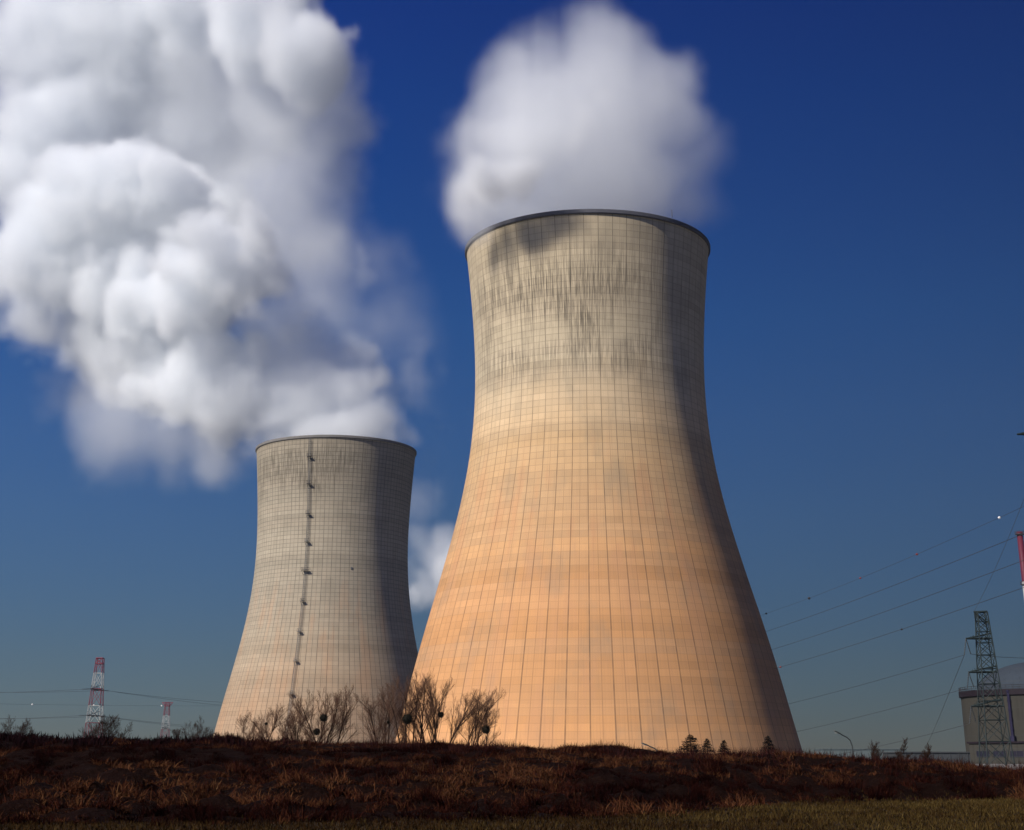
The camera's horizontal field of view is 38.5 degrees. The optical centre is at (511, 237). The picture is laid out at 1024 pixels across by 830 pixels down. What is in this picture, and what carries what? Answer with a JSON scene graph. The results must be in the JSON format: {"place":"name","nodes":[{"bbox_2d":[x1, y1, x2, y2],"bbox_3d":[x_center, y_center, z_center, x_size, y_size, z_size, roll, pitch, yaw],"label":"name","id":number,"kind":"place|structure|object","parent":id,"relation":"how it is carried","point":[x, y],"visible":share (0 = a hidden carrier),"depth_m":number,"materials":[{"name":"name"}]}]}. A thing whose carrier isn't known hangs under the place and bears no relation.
{"place":"outdoors","nodes":[
{"label":"outdoors","id":0,"kind":"place"},
{"bbox_2d":[0,740,1023,823],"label":"embankment","id":1,"kind":"structure","parent":0,"point":[308,791],"depth_m":56.44,"materials":[{"name":"soil"}]},
{"bbox_2d":[0,735,1023,826],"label":"undergrowth","id":2,"kind":"object","parent":1,"relation":"on","point":[194,812],"visible":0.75,"depth_m":55.21,"materials":[{"name":"brown plant"}]},
{"bbox_2d":[0,728,1023,773],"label":"dead weeds","id":3,"kind":"object","parent":1,"relation":"on","point":[40,739],"visible":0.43,"depth_m":70.95,"materials":[{"name":"brown plant"}]},
{"bbox_2d":[759,736,775,752],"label":"fir tree","id":4,"kind":"object","parent":1,"relation":"on","point":[767,742],"visible":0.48,"depth_m":111.53,"materials":[{"name":"green plant"}]},
{"bbox_2d":[0,0,1023,753],"label":"sky","id":5,"kind":"structure","parent":0,"point":[228,228],"materials":[{"name":"blue"}]},
{"bbox_2d":[0,786,1023,829],"bbox_3d":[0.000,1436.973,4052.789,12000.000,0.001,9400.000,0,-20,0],"label":"ground","id":6,"kind":"structure","parent":0,"point":[399,824],"depth_m":39.64,"materials":[{"name":"green plant"}]},
{"bbox_2d":[679,734,706,753],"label":"fir tree","id":7,"kind":"object","parent":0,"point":[691,737],"visible":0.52,"depth_m":103.93,"materials":[{"name":"green plant"}]},
{"bbox_2d":[701,737,714,753],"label":"fir tree","id":8,"kind":"object","parent":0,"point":[706,745],"visible":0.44,"depth_m":103.86,"materials":[{"name":"green plant"}]},
{"bbox_2d":[718,740,728,753],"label":"fir tree","id":9,"kind":"object","parent":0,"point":[722,744],"visible":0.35,"depth_m":103.89,"materials":[{"name":"green plant"}]},
{"bbox_2d":[976,764,1023,769],"bbox_3d":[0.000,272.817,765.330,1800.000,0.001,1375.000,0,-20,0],"label":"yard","id":10,"kind":"structure","parent":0,"point":[1004,765],"depth_m":302.42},
{"bbox_2d":[2,715,35,734],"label":"bare bush","id":11,"kind":"object","parent":10,"relation":"on","point":[22,728],"visible":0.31,"depth_m":123.38,"materials":[{"name":"brown plant"}]},
{"bbox_2d":[79,657,108,737],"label":"transmission tower","id":12,"kind":"structure","parent":10,"relation":"on","point":[98,689],"depth_m":859.71,"materials":[{"name":"metal"}]},
{"bbox_2d":[100,689,214,704],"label":"power line","id":13,"kind":"object","parent":12,"relation":"attached to","point":[154,697],"visible":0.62,"depth_m":908.18,"materials":[{"name":"grey metal"}]},
{"bbox_2d":[78,713,132,738],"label":"bare bush","id":14,"kind":"object","parent":10,"relation":"on","point":[110,730],"visible":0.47,"depth_m":123.14,"materials":[{"name":"brown plant"}]},
{"bbox_2d":[160,702,172,737],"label":"transmission tower","id":15,"kind":"structure","parent":10,"relation":"on","point":[163,721],"depth_m":1425.99,"materials":[{"name":"white metal"}]},
{"bbox_2d":[170,715,217,738],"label":"bare bush","id":16,"kind":"object","parent":10,"relation":"on","point":[196,733],"visible":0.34,"depth_m":123.81,"materials":[{"name":"brown plant"}]},
{"bbox_2d":[235,701,297,740],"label":"bare tree","id":17,"kind":"object","parent":10,"relation":"on","point":[261,730],"visible":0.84,"depth_m":142.36,"materials":[{"name":"brown plant"}]},
{"bbox_2d":[275,706,315,741],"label":"bare tree","id":18,"kind":"object","parent":10,"relation":"on","point":[289,725],"visible":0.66,"depth_m":142.62,"materials":[{"name":"brown plant"}]},
{"bbox_2d":[214,435,417,743],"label":"cooling tower","id":19,"kind":"structure","parent":10,"relation":"on","point":[329,609],"depth_m":693.85,"materials":[{"name":"grey concrete"}]},
{"bbox_2d":[288,681,358,742],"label":"bare tree","id":20,"kind":"object","parent":10,"relation":"on","point":[323,717],"visible":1,"depth_m":141.79,"materials":[{"name":"brown plant"}]},
{"bbox_2d":[352,681,408,743],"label":"bare tree","id":21,"kind":"object","parent":10,"relation":"on","point":[383,731],"visible":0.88,"depth_m":152.00,"materials":[{"name":"brown plant"}]},
{"bbox_2d":[389,727,409,743],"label":"bare tree","id":22,"kind":"object","parent":10,"relation":"on","point":[395,732],"visible":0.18,"depth_m":149.81,"materials":[{"name":"brown plant"}]},
{"bbox_2d":[384,668,440,743],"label":"bare tree","id":23,"kind":"object","parent":10,"relation":"on","point":[406,719],"visible":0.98,"depth_m":142.20,"materials":[{"name":"brown plant"}]},
{"bbox_2d":[398,673,483,743],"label":"bare tree","id":24,"kind":"object","parent":10,"relation":"on","point":[441,714],"visible":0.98,"depth_m":142.13,"materials":[{"name":"brown plant"}]},
{"bbox_2d":[452,686,505,745],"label":"bare tree","id":25,"kind":"object","parent":10,"relation":"on","point":[485,728],"visible":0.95,"depth_m":141.86,"materials":[{"name":"brown plant"}]},
{"bbox_2d":[395,209,801,753],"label":"cooling tower","id":26,"kind":"structure","parent":10,"relation":"on","point":[593,585],"depth_m":412.97,"materials":[{"name":"concrete"}]},
{"bbox_2d":[765,534,1022,631],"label":"power line","id":27,"kind":"object","parent":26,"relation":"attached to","point":[909,579],"visible":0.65,"depth_m":265.91,"materials":[{"name":"grey metal"}]},
{"bbox_2d":[772,560,1023,649],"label":"power line","id":28,"kind":"object","parent":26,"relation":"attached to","point":[913,601],"visible":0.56,"depth_m":269.54,"materials":[{"name":"grey metal"}]},
{"bbox_2d":[833,730,853,755],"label":"street lamp","id":29,"kind":"object","parent":10,"relation":"on","point":[847,738],"visible":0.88,"depth_m":179.78,"materials":[{"name":"metal"}]},
{"bbox_2d":[814,749,907,759],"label":"fence","id":30,"kind":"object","parent":10,"relation":"on","point":[865,752],"depth_m":603.95,"materials":[{"name":"grey metal"}]},
{"bbox_2d":[868,740,883,758],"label":"bare sapling","id":31,"kind":"object","parent":10,"relation":"on","point":[875,750],"visible":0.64,"depth_m":127.37,"materials":[{"name":"brown plant"}]},
{"bbox_2d":[895,739,912,759],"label":"bare sapling","id":32,"kind":"object","parent":10,"relation":"on","point":[899,753],"visible":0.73,"depth_m":127.17,"materials":[{"name":"brown plant"}]},
{"bbox_2d":[881,752,970,763],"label":"fence","id":33,"kind":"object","parent":10,"relation":"on","point":[955,755],"depth_m":377.12,"materials":[{"name":"grey metal"}]},
{"bbox_2d":[921,742,931,758],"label":"bare sapling","id":34,"kind":"object","parent":10,"relation":"on","point":[928,752],"visible":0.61,"depth_m":126.90,"materials":[{"name":"brown plant"}]},
{"bbox_2d":[964,610,1015,765],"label":"lattice pylon","id":35,"kind":"object","parent":10,"relation":"on","point":[977,671],"visible":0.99,"depth_m":286.94,"materials":[{"name":"grey metal"}]},
{"bbox_2d":[789,655,962,703],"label":"power line","id":36,"kind":"object","parent":35,"relation":"attached to","point":[880,679],"visible":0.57,"depth_m":338.57,"materials":[{"name":"grey metal"}]},
{"bbox_2d":[797,688,966,731],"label":"power line","id":37,"kind":"object","parent":35,"relation":"attached to","point":[888,709],"visible":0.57,"depth_m":330.86,"materials":[{"name":"grey metal"}]},
{"bbox_2d":[838,724,967,754],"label":"power line","id":38,"kind":"object","parent":35,"relation":"attached to","point":[911,738],"visible":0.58,"depth_m":330.34,"materials":[{"name":"grey metal"}]},
{"bbox_2d":[924,656,963,750],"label":"power line","id":39,"kind":"object","parent":35,"relation":"attached to","point":[947,696],"visible":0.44,"depth_m":351.49,"materials":[{"name":"grey metal"}]},
{"bbox_2d":[974,500,1023,610],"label":"power line","id":40,"kind":"object","parent":35,"relation":"attached to","point":[1002,551],"visible":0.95,"depth_m":234.82,"materials":[{"name":"grey metal"}]},
{"bbox_2d":[958,662,1023,751],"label":"reactor building","id":41,"kind":"structure","parent":10,"relation":"on","point":[1011,677],"depth_m":403.78,"materials":[{"name":"grey concrete"}]},
{"bbox_2d":[967,741,1023,763],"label":"annex building","id":42,"kind":"structure","parent":10,"relation":"on","point":[1018,748],"depth_m":369.20,"materials":[{"name":"grey concrete"}]},
{"bbox_2d":[976,751,989,756],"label":"window","id":43,"kind":"structure","parent":42,"relation":"in","point":[977,752],"depth_m":373.10,"materials":[{"name":"glass"}]},
{"bbox_2d":[993,751,1006,756],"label":"window","id":44,"kind":"structure","parent":42,"relation":"in","point":[995,753],"depth_m":368.52,"materials":[{"name":"glass"}]},
{"bbox_2d":[1010,750,1023,756],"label":"window","id":45,"kind":"structure","parent":42,"relation":"in","point":[1017,753],"depth_m":364.01,"materials":[{"name":"glass"}]},
{"bbox_2d":[1015,531,1023,595],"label":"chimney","id":46,"kind":"object","parent":10,"relation":"on","point":[1020,540],"visible":0.96,"depth_m":630.05,"materials":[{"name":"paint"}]},
{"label":"lattice pylon","id":47,"kind":"object","parent":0,"visible":0},
{"bbox_2d":[765,506,1023,613],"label":"power line","id":48,"kind":"object","parent":47,"relation":"attached to","point":[999,517],"visible":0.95,"depth_m":280.36,"materials":[{"name":"grey metal"}]},
{"bbox_2d":[775,587,1023,668],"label":"power line","id":49,"kind":"object","parent":47,"relation":"attached to","point":[909,626],"visible":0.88,"depth_m":275.90,"materials":[{"name":"grey metal"}]}
]}

